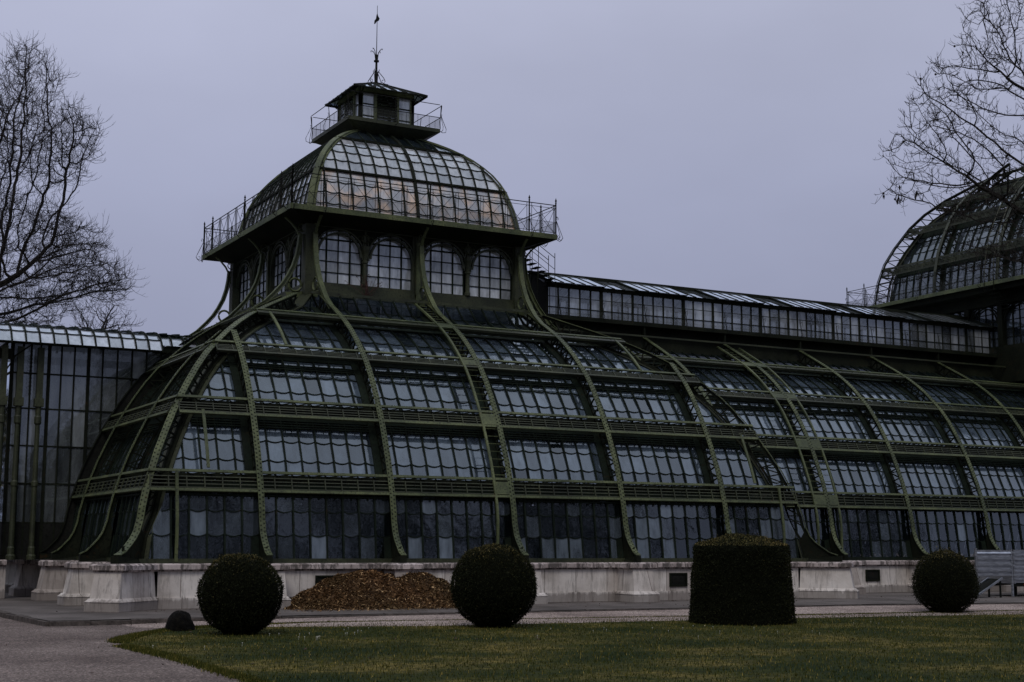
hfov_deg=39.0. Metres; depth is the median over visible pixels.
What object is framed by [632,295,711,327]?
clerestory window
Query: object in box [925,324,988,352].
clerestory window
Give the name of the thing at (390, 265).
arched window
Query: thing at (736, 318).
clerestory window
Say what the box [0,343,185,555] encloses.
vestibule window
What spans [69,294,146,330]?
shrubby tree
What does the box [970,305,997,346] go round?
arched window
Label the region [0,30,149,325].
bare tree
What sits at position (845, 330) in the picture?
clerestory window
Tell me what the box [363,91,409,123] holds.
lantern window
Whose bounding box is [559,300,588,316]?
clerestory window
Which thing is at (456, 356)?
palm house
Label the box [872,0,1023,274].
bare tree
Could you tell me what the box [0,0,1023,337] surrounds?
sky
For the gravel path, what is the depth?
28.22 m
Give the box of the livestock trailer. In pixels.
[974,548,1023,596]
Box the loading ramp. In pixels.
[975,577,1002,597]
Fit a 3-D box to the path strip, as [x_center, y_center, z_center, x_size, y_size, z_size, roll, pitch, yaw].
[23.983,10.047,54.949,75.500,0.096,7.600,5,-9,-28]
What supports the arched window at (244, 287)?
in the palm house
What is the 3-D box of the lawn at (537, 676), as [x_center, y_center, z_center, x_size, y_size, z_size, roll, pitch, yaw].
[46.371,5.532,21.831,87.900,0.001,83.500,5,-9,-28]
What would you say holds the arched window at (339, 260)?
in the palm house
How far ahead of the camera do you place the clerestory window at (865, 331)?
78.70 m
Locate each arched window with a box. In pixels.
[239,261,254,310]
[255,261,265,303]
[274,243,285,293]
[291,240,301,287]
[316,229,361,285]
[367,235,410,289]
[423,241,463,294]
[470,247,511,299]
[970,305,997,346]
[1003,300,1023,344]
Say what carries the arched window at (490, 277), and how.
in the palm house
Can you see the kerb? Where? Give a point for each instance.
(20, 618)
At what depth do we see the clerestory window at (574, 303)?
70.12 m
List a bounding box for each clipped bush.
[195,552,284,634]
[449,542,537,627]
[688,533,796,625]
[909,546,982,612]
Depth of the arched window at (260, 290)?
65.37 m
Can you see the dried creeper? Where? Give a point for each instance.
(366, 291)
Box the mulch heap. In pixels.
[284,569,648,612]
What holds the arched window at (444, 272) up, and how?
in the palm house
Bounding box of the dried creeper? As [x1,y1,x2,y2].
[345,274,381,295]
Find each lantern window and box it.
[340,94,357,118]
[347,107,387,120]
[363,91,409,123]
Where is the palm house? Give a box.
[0,6,1023,612]
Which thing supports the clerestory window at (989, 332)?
in the palm house
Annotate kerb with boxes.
[0,602,1023,626]
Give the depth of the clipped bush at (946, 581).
48.73 m
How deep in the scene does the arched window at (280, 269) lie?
63.33 m
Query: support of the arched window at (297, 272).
in the palm house
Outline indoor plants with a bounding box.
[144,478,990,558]
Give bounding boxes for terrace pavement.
[0,590,1023,620]
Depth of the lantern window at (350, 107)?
68.29 m
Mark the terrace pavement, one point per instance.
(28, 606)
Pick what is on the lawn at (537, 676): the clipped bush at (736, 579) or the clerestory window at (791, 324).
the clipped bush at (736, 579)
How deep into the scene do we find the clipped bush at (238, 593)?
35.49 m
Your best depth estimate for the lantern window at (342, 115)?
66.28 m
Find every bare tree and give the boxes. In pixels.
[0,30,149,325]
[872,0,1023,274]
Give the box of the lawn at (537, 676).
[123,614,1023,681]
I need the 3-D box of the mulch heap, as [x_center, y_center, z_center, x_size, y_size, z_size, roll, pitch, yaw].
[-3.424,8.182,47.664,19.122,1.340,5.150,5,-9,-28]
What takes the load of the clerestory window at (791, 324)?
in the palm house
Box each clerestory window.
[546,286,631,320]
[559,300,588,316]
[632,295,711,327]
[712,303,787,334]
[771,321,814,337]
[787,310,858,341]
[843,328,849,340]
[858,318,925,347]
[886,332,946,349]
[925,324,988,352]
[988,331,991,352]
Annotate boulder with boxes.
[165,610,194,630]
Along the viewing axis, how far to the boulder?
37.26 m
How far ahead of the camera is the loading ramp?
60.06 m
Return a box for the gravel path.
[0,602,1013,681]
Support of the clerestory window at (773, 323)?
in the palm house
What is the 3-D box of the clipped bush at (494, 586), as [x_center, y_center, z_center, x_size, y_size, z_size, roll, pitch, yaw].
[-0.475,6.736,39.735,2.522,2.431,2.510,5,-9,-28]
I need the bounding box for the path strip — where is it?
[124,604,1023,627]
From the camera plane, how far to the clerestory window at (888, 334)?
84.00 m
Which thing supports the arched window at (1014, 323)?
in the palm house

